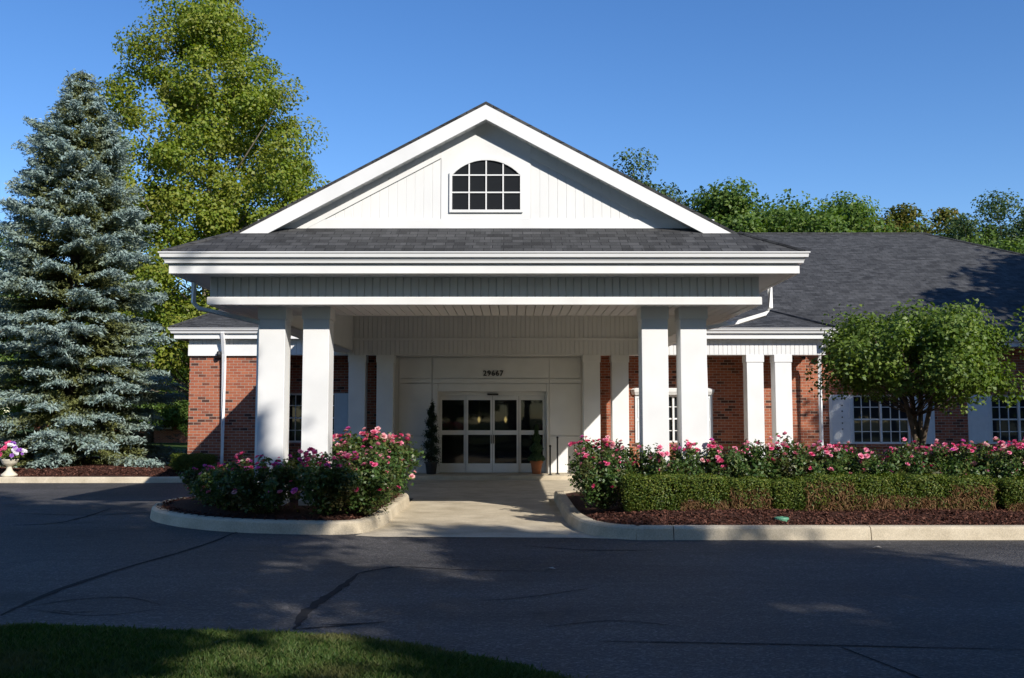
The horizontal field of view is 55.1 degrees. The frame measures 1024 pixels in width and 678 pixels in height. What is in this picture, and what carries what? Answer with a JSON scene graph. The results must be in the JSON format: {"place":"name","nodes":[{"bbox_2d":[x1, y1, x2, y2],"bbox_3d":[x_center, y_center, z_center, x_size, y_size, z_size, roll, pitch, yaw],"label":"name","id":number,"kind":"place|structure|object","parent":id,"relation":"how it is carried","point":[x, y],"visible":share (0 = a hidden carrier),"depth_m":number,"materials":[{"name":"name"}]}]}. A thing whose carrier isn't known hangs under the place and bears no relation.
{"place":"outdoors","nodes":[
{"label":"outdoors","id":0,"kind":"place"},
{"bbox_2d":[3,427,187,455],"bbox_3d":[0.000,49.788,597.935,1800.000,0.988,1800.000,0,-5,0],"label":"ground","id":1,"kind":"structure","parent":0,"point":[178,446],"depth_m":59.30,"materials":[{"name":"soil"}]},
{"bbox_2d":[0,330,33,433],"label":"broadleaf tree","id":2,"kind":"object","parent":1,"relation":"on","point":[12,406],"visible":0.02,"depth_m":70.34,"materials":[{"name":"green plant"}]},
{"bbox_2d":[0,231,40,417],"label":"broadleaf tree","id":3,"kind":"object","parent":1,"relation":"on","point":[10,358],"visible":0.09,"depth_m":58.72,"materials":[{"name":"green plant"}]},
{"bbox_2d":[0,281,97,429],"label":"broadleaf tree","id":4,"kind":"object","parent":1,"relation":"on","point":[14,337],"depth_m":59.84,"materials":[{"name":"green plant"}]},
{"bbox_2d":[34,390,187,442],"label":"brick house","id":5,"kind":"structure","parent":1,"relation":"on","point":[169,435],"depth_m":65.69,"materials":[{"name":"brick"}]},
{"bbox_2d":[98,290,188,442],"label":"broadleaf tree","id":6,"kind":"object","parent":1,"relation":"on","point":[172,416],"visible":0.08,"depth_m":63.92,"materials":[{"name":"green plant"}]},
{"bbox_2d":[159,358,189,437],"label":"broadleaf tree","id":7,"kind":"object","parent":1,"relation":"on","point":[183,411],"visible":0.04,"depth_m":58.90,"materials":[{"name":"green plant"}]},
{"bbox_2d":[52,0,330,399],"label":"tall tree","id":8,"kind":"object","parent":1,"relation":"on","point":[241,101],"visible":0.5,"depth_m":39.70,"materials":[{"name":"green plant"}]},
{"bbox_2d":[402,471,719,479],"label":"porch slab","id":9,"kind":"structure","parent":1,"relation":"on","point":[489,476],"depth_m":26.54,"materials":[{"name":"concrete"}]},
{"bbox_2d":[420,400,443,473],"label":"spiral topiary","id":10,"kind":"object","parent":9,"relation":"on","point":[430,456],"visible":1,"depth_m":27.29,"materials":[{"name":"green plant"}]},
{"bbox_2d":[527,424,544,473],"bbox_3d":[0.683,3.075,27.447,0.510,1.383,0.520,0,-5,0],"label":"potted conifer","id":11,"kind":"object","parent":9,"relation":"on","point":[536,458],"visible":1,"depth_m":27.34,"materials":[{"name":"plant"}]},
{"bbox_2d":[548,445,551,474],"bbox_3d":[1.044,3.308,26.822,0.120,0.820,0.117,0,-5,0],"label":"metal post","id":12,"kind":"object","parent":9,"relation":"on","point":[549,460],"visible":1,"depth_m":26.81,"materials":[{"name":"black metal"}]},
{"bbox_2d":[556,436,558,473],"bbox_3d":[1.262,3.228,27.230,0.120,1.044,0.117,0,-5,0],"label":"metal post","id":13,"kind":"object","parent":9,"relation":"on","point":[557,437],"visible":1,"depth_m":27.21,"materials":[{"name":"black metal"}]},
{"bbox_2d":[158,102,1023,505],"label":"brick building","id":14,"kind":"structure","parent":1,"relation":"on","point":[494,284],"depth_m":16.84,"materials":[{"name":"paint"}]},
{"bbox_2d":[289,393,335,442],"bbox_3d":[-5.791,2.279,28.353,1.429,1.421,0.112,0,-5,0],"label":"window","id":15,"kind":"structure","parent":14,"relation":"in","point":[295,414],"depth_m":28.35,"materials":[{"name":"glass"}]},
{"bbox_2d":[466,396,491,472],"bbox_3d":[-0.934,2.707,27.931,0.748,2.173,0.075,0,-5,0],"label":"glass door","id":16,"kind":"structure","parent":14,"relation":"in","point":[470,467],"depth_m":27.92,"materials":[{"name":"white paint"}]},
{"bbox_2d":[449,157,522,212],"bbox_3d":[-0.433,-2.582,16.452,1.229,0.934,0.040,0,-5,0],"label":"gable window","id":17,"kind":"structure","parent":14,"relation":"in","point":[484,184],"depth_m":16.45,"materials":[{"name":"glass"}]},
{"bbox_2d":[493,396,518,472],"bbox_3d":[-0.180,2.707,27.931,0.743,2.173,0.075,0,-5,0],"label":"glass door","id":18,"kind":"structure","parent":14,"relation":"in","point":[497,467],"depth_m":27.92,"materials":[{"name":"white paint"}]},
{"bbox_2d":[669,395,676,442],"bbox_3d":[4.657,2.304,28.351,1.331,1.371,0.112,0,-5,0],"label":"window","id":19,"kind":"structure","parent":14,"relation":"in","point":[672,398],"depth_m":28.34,"materials":[{"name":"white paint"}]},
{"bbox_2d":[852,395,910,443],"bbox_3d":[10.645,2.322,28.349,1.676,1.408,0.112,0,-5,0],"label":"window","id":20,"kind":"structure","parent":14,"relation":"in","point":[873,422],"depth_m":28.34,"materials":[{"name":"glass"}]},
{"bbox_2d":[991,395,1023,443],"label":"window","id":21,"kind":"structure","parent":14,"relation":"in","point":[1007,423],"depth_m":28.35,"materials":[{"name":"glass"}]},
{"bbox_2d":[613,147,688,205],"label":"broadleaf tree","id":22,"kind":"object","parent":1,"relation":"on","point":[650,184],"visible":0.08,"depth_m":48.24,"materials":[{"name":"green plant"}]},
{"bbox_2d":[667,190,730,217],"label":"broadleaf tree","id":23,"kind":"object","parent":1,"relation":"on","point":[702,204],"depth_m":53.13,"materials":[{"name":"green plant"}]},
{"bbox_2d":[684,176,777,231],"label":"broadleaf tree","id":24,"kind":"object","parent":1,"relation":"on","point":[735,219],"visible":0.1,"depth_m":51.96,"materials":[{"name":"green plant"}]},
{"bbox_2d":[742,199,815,231],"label":"broadleaf tree","id":25,"kind":"object","parent":1,"relation":"on","point":[766,219],"depth_m":54.98,"materials":[{"name":"green plant"}]},
{"bbox_2d":[749,188,899,231],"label":"broadleaf tree","id":26,"kind":"object","parent":1,"relation":"on","point":[825,221],"visible":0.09,"depth_m":52.32,"materials":[{"name":"green plant"}]},
{"bbox_2d":[814,190,885,231],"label":"broadleaf tree","id":27,"kind":"object","parent":1,"relation":"on","point":[841,201],"visible":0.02,"depth_m":57.85,"materials":[{"name":"green plant"}]},
{"bbox_2d":[853,213,931,231],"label":"broadleaf tree","id":28,"kind":"object","parent":1,"relation":"on","point":[909,225],"depth_m":55.16,"materials":[{"name":"green plant"}]},
{"bbox_2d":[860,202,975,235],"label":"broadleaf tree","id":29,"kind":"object","parent":1,"relation":"on","point":[943,213],"visible":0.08,"depth_m":53.88,"materials":[{"name":"green plant"}]},
{"bbox_2d":[930,219,1013,246],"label":"broadleaf tree","id":30,"kind":"object","parent":1,"relation":"on","point":[977,235],"visible":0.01,"depth_m":49.86,"materials":[{"name":"green plant"}]},
{"bbox_2d":[938,188,1023,249],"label":"broadleaf tree","id":31,"kind":"object","parent":1,"relation":"on","point":[1018,233],"visible":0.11,"depth_m":49.31,"materials":[{"name":"green plant"}]},
{"bbox_2d":[962,231,1023,253],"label":"broadleaf tree","id":32,"kind":"object","parent":1,"relation":"on","point":[1019,248],"visible":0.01,"depth_m":45.82,"materials":[{"name":"green plant"}]},
{"bbox_2d":[978,192,1023,245],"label":"broadleaf tree","id":33,"kind":"object","parent":1,"relation":"on","point":[992,227],"visible":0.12,"depth_m":52.81,"materials":[{"name":"green plant"}]},
{"bbox_2d":[0,455,200,476],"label":"mulch bed","id":34,"kind":"object","parent":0,"point":[122,465],"visible":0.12,"depth_m":26.25,"materials":[{"name":"brown wood"}]},
{"bbox_2d":[0,441,26,476],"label":"flower urn","id":35,"kind":"object","parent":34,"relation":"on","point":[7,448],"visible":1,"depth_m":25.63,"materials":[{"name":"stone"}]},
{"bbox_2d":[0,68,188,476],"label":"blue spruce","id":36,"kind":"object","parent":34,"relation":"on","point":[90,245],"visible":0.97,"depth_m":28.95,"materials":[{"name":"green plant"}]},
{"bbox_2d":[168,452,217,471],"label":"hedge shrub","id":37,"kind":"object","parent":34,"relation":"on","point":[179,461],"visible":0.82,"depth_m":26.23,"materials":[{"name":"green plant"}]},
{"bbox_2d":[156,491,402,520],"bbox_3d":[-4.193,2.869,17.330,4.283,0.170,6.008,0,-5,0],"label":"mulch bed","id":38,"kind":"object","parent":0,"point":[290,512],"visible":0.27,"depth_m":15.35,"materials":[{"name":"brown wood"}]},
{"bbox_2d":[175,460,235,505],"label":"rose bush","id":39,"kind":"object","parent":38,"relation":"on","point":[193,474],"visible":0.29,"depth_m":16.20,"materials":[{"name":"green plant"}]},
{"bbox_2d":[185,455,272,509],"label":"rose bush","id":40,"kind":"object","parent":38,"relation":"on","point":[216,472],"visible":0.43,"depth_m":15.29,"materials":[{"name":"green plant"}]},
{"bbox_2d":[212,451,301,513],"bbox_3d":[-3.850,2.208,15.045,1.371,0.959,1.479,1,-5,-11],"label":"rose bush","id":41,"kind":"object","parent":38,"relation":"on","point":[274,490],"visible":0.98,"depth_m":14.94,"materials":[{"name":"green plant"}]},
{"bbox_2d":[289,439,348,487],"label":"rose bush","id":42,"kind":"object","parent":38,"relation":"on","point":[299,454],"visible":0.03,"depth_m":16.83,"materials":[{"name":"green plant"}]},
{"bbox_2d":[289,447,366,514],"bbox_3d":[-2.734,2.162,14.997,1.611,1.044,1.492,1,-5,-7],"label":"rose bush","id":43,"kind":"object","parent":38,"relation":"on","point":[316,476],"visible":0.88,"depth_m":14.65,"materials":[{"name":"green plant"}]},
{"bbox_2d":[327,442,413,514],"bbox_3d":[-2.237,2.134,15.060,1.284,1.109,1.213,-2,-5,27],"label":"rose bush","id":44,"kind":"object","parent":38,"relation":"on","point":[369,495],"visible":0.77,"depth_m":14.92,"materials":[{"name":"green plant"}]},
{"bbox_2d":[339,451,405,507],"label":"rose bush","id":45,"kind":"object","parent":38,"relation":"on","point":[364,455],"visible":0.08,"depth_m":15.69,"materials":[{"name":"green plant"}]},
{"bbox_2d":[332,426,417,502],"bbox_3d":[-2.377,2.137,16.546,1.428,1.342,1.826,2,-5,-19],"label":"rose bush","id":46,"kind":"object","parent":38,"relation":"on","point":[394,449],"visible":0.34,"depth_m":16.32,"materials":[{"name":"green plant"}]},
{"bbox_2d":[335,429,424,496],"bbox_3d":[-2.400,2.252,17.682,1.623,1.290,1.762,1,-5,-9],"label":"rose bush","id":47,"kind":"object","parent":38,"relation":"on","point":[421,453],"visible":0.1,"depth_m":17.42,"materials":[{"name":"green plant"}]},
{"bbox_2d":[0,619,587,677],"bbox_3d":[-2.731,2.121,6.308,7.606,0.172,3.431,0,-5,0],"label":"grass","id":48,"kind":"structure","parent":0,"point":[324,655],"depth_m":6.58,"materials":[{"name":"green plant"}]},
{"bbox_2d":[355,498,616,538],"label":"walkway","id":49,"kind":"structure","parent":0,"point":[485,517],"depth_m":16.12,"materials":[{"name":"concrete"}]},
{"bbox_2d":[399,480,581,497],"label":"driveway","id":50,"kind":"structure","parent":0,"point":[483,488],"depth_m":23.35,"materials":[{"name":"concrete"}]},
{"bbox_2d":[0,476,1023,677],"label":"road","id":51,"kind":"structure","parent":0,"point":[963,600],"depth_m":9.60,"materials":[{"name":"grey asphalt"}]},
{"bbox_2d":[28,508,109,524],"bbox_3d":[-7.443,3.039,16.819,0.690,0.001,2.943,-1,-5,11],"label":"tar line","id":52,"kind":"object","parent":51,"relation":"on","point":[72,519],"visible":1,"depth_m":16.46,"materials":[{"name":"black asphalt"}]},
{"bbox_2d":[28,597,159,606],"bbox_3d":[-3.775,2.422,9.056,1.197,0.001,0.451,0,-5,-4],"label":"tar line","id":53,"kind":"object","parent":51,"relation":"on","point":[101,597],"visible":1,"depth_m":9.15,"materials":[{"name":"black asphalt"}]},
{"bbox_2d":[0,476,190,482],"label":"kerb","id":54,"kind":"structure","parent":51,"relation":"on","point":[177,479],"depth_m":25.42,"materials":[{"name":"concrete"}]},
{"bbox_2d":[1,532,236,614],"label":"tar line","id":55,"kind":"object","parent":51,"relation":"on","point":[54,591],"visible":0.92,"depth_m":10.22,"materials":[{"name":"black asphalt"}]},
{"bbox_2d":[150,493,409,534],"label":"kerb","id":56,"kind":"structure","parent":51,"relation":"on","point":[379,519],"depth_m":14.57,"materials":[{"name":"concrete"}]},
{"bbox_2d":[293,574,357,628],"bbox_3d":[-1.756,2.439,9.267,0.169,0.001,2.793,0,-5,2],"label":"tar line","id":57,"kind":"object","parent":51,"relation":"on","point":[302,615],"visible":1,"depth_m":9.00,"materials":[{"name":"black asphalt"}]},
{"bbox_2d":[299,623,360,628],"bbox_3d":[-1.470,2.336,7.980,0.593,0.001,0.047,2,-5,-22],"label":"tar line","id":58,"kind":"object","parent":51,"relation":"on","point":[325,626],"visible":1,"depth_m":7.97,"materials":[{"name":"black asphalt"}]},
{"bbox_2d":[325,621,384,624],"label":"tar line","id":59,"kind":"object","parent":51,"relation":"on","point":[353,623],"visible":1,"depth_m":8.09,"materials":[{"name":"black asphalt"}]},
{"bbox_2d":[356,566,398,573],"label":"tar line","id":60,"kind":"object","parent":51,"relation":"on","point":[375,569],"visible":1,"depth_m":10.95,"materials":[{"name":"black asphalt"}]},
{"bbox_2d":[407,566,511,570],"bbox_3d":[-0.456,2.574,10.972,1.684,0.001,0.109,-1,-5,13],"label":"tar line","id":61,"kind":"object","parent":51,"relation":"on","point":[465,569],"visible":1,"depth_m":10.95,"materials":[{"name":"black asphalt"}]},
{"bbox_2d":[482,588,586,600],"bbox_3d":[0.247,2.448,9.385,1.277,0.001,0.084,3,-5,-32],"label":"tar line","id":62,"kind":"object","parent":51,"relation":"on","point":[532,596],"visible":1,"depth_m":9.31,"materials":[{"name":"black asphalt"}]},
{"bbox_2d":[554,490,579,495],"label":"kerb","id":63,"kind":"structure","parent":51,"relation":"on","point":[570,491],"depth_m":20.20,"materials":[{"name":"concrete"}]},
{"bbox_2d":[554,491,639,539],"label":"kerb","id":64,"kind":"structure","parent":51,"relation":"on","point":[573,516],"depth_m":14.28,"materials":[{"name":"concrete"}]},
{"bbox_2d":[546,620,682,626],"bbox_3d":[0.833,2.345,8.093,1.114,0.001,0.249,0,-5,0],"label":"tar line","id":65,"kind":"object","parent":51,"relation":"on","point":[612,620],"visible":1,"depth_m":8.13,"materials":[{"name":"black asphalt"}]},
{"bbox_2d":[636,525,673,539],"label":"kerb","id":66,"kind":"structure","parent":51,"relation":"on","point":[654,532],"depth_m":13.63,"materials":[{"name":"concrete"}]},
{"bbox_2d":[672,525,870,539],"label":"kerb","id":67,"kind":"structure","parent":51,"relation":"on","point":[771,532],"depth_m":13.63,"materials":[{"name":"concrete"}]},
{"bbox_2d":[620,641,997,648],"bbox_3d":[2.228,2.285,7.334,3.174,0.001,0.040,0,-5,5],"label":"tar line","id":68,"kind":"object","parent":51,"relation":"on","point":[794,644],"visible":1,"depth_m":7.34,"materials":[{"name":"black asphalt"}]},
{"bbox_2d":[839,646,920,677],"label":"tar line","id":69,"kind":"object","parent":51,"relation":"on","point":[882,662],"visible":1,"depth_m":6.80,"materials":[{"name":"black asphalt"}]},
{"bbox_2d":[867,525,1023,539],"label":"kerb","id":70,"kind":"structure","parent":51,"relation":"on","point":[947,532],"depth_m":13.63,"materials":[{"name":"concrete"}]},
{"bbox_2d":[0,0,1023,412],"label":"sky","id":71,"kind":"structure","parent":0,"point":[892,102],"materials":[{"name":"blue"}]},
{"bbox_2d":[565,489,1023,524],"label":"mulch bed","id":72,"kind":"object","parent":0,"point":[578,503],"visible":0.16,"depth_m":14.50,"materials":[{"name":"brown wood"}]},
{"bbox_2d":[568,443,632,508],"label":"rose bush","id":73,"kind":"object","parent":72,"relation":"on","point":[601,486],"visible":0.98,"depth_m":15.34,"materials":[{"name":"green plant"}]},
{"bbox_2d":[565,435,639,501],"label":"rose bush","id":74,"kind":"object","parent":72,"relation":"on","point":[588,449],"visible":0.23,"depth_m":16.51,"materials":[{"name":"green plant"}]},
{"bbox_2d":[609,439,688,499],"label":"rose bush","id":75,"kind":"object","parent":72,"relation":"on","point":[657,464],"visible":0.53,"depth_m":15.71,"materials":[{"name":"green plant"}]},
{"bbox_2d":[618,470,687,511],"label":"hedge shrub","id":76,"kind":"object","parent":72,"relation":"on","point":[666,489],"visible":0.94,"depth_m":14.88,"materials":[{"name":"green plant"}]},
{"bbox_2d":[665,438,724,495],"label":"rose bush","id":77,"kind":"object","parent":72,"relation":"on","point":[696,469],"visible":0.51,"depth_m":15.78,"materials":[{"name":"green plant"}]},
{"bbox_2d":[673,472,730,510],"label":"hedge shrub","id":78,"kind":"object","parent":72,"relation":"on","point":[704,496],"visible":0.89,"depth_m":14.87,"materials":[{"name":"green plant"}]},
{"bbox_2d":[701,436,786,503],"bbox_3d":[3.758,2.140,15.885,1.331,1.148,1.445,-5,-6,45],"label":"rose bush","id":79,"kind":"object","parent":72,"relation":"on","point":[734,464],"visible":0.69,"depth_m":15.63,"materials":[{"name":"green plant"}]},
{"bbox_2d":[722,474,773,509],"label":"hedge shrub","id":80,"kind":"object","parent":72,"relation":"on","point":[752,492],"visible":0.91,"depth_m":14.86,"materials":[{"name":"green plant"}]},
{"bbox_2d":[774,516,788,521],"bbox_3d":[3.914,2.610,14.245,0.210,0.070,0.210,0,-5,0],"label":"irrigation lid","id":81,"kind":"object","parent":72,"relation":"on","point":[780,518],"visible":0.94,"depth_m":14.17,"materials":[{"name":"green plastic"}]},
{"bbox_2d":[745,431,824,498],"bbox_3d":[4.458,2.117,16.032,1.299,1.218,1.228,0,-5,-1],"label":"rose bush","id":82,"kind":"object","parent":72,"relation":"on","point":[782,465],"visible":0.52,"depth_m":15.75,"materials":[{"name":"green plant"}]},
{"bbox_2d":[766,476,806,510],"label":"hedge shrub","id":83,"kind":"object","parent":72,"relation":"on","point":[788,489],"visible":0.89,"depth_m":14.87,"materials":[{"name":"green plant"}]},
{"bbox_2d":[791,471,859,510],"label":"hedge shrub","id":84,"kind":"object","parent":72,"relation":"on","point":[818,489],"visible":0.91,"depth_m":14.85,"materials":[{"name":"green plant"}]},
{"bbox_2d":[793,440,866,504],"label":"rose bush","id":85,"kind":"object","parent":72,"relation":"on","point":[835,460],"visible":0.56,"depth_m":15.72,"materials":[{"name":"green plant"}]},
{"bbox_2d":[827,442,899,494],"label":"rose bush","id":86,"kind":"object","parent":72,"relation":"on","point":[874,463],"visible":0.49,"depth_m":15.73,"materials":[{"name":"green plant"}]},
{"bbox_2d":[845,471,906,510],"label":"hedge shrub","id":87,"kind":"object","parent":72,"relation":"on","point":[882,488],"visible":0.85,"depth_m":14.86,"materials":[{"name":"green plant"}]},
{"bbox_2d":[804,298,1023,452],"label":"tree","id":88,"kind":"object","parent":72,"relation":"on","point":[956,352],"visible":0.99,"depth_m":18.30,"materials":[{"name":"green plant"}]},
{"bbox_2d":[883,437,949,488],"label":"rose bush","id":89,"kind":"object","parent":72,"relation":"on","point":[905,465],"visible":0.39,"depth_m":15.75,"materials":[{"name":"green plant"}]},
{"bbox_2d":[895,471,954,509],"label":"hedge shrub","id":90,"kind":"object","parent":72,"relation":"on","point":[925,493],"visible":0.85,"depth_m":14.87,"materials":[{"name":"green plant"}]},
{"bbox_2d":[902,439,994,493],"bbox_3d":[7.130,2.168,15.919,1.075,1.097,1.375,2,-5,-28],"label":"rose bush","id":91,"kind":"object","parent":72,"relation":"on","point":[955,467],"visible":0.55,"depth_m":15.75,"materials":[{"name":"green plant"}]},
{"bbox_2d":[939,473,1000,510],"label":"hedge shrub","id":92,"kind":"object","parent":72,"relation":"on","point":[979,490],"visible":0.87,"depth_m":14.85,"materials":[{"name":"green plant"}]},
{"bbox_2d":[948,438,1023,500],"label":"rose bush","id":93,"kind":"object","parent":72,"relation":"on","point":[1011,467],"visible":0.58,"depth_m":15.74,"materials":[{"name":"green plant"}]},
{"bbox_2d":[982,436,1023,491],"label":"rose bush","id":94,"kind":"object","parent":72,"relation":"on","point":[1019,446],"visible":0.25,"depth_m":16.02,"materials":[{"name":"pink plant"}]},
{"bbox_2d":[989,476,1023,511],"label":"hedge shrub","id":95,"kind":"object","parent":72,"relation":"on","point":[1010,489],"visible":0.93,"depth_m":14.91,"materials":[{"name":"green plant"}]}
]}

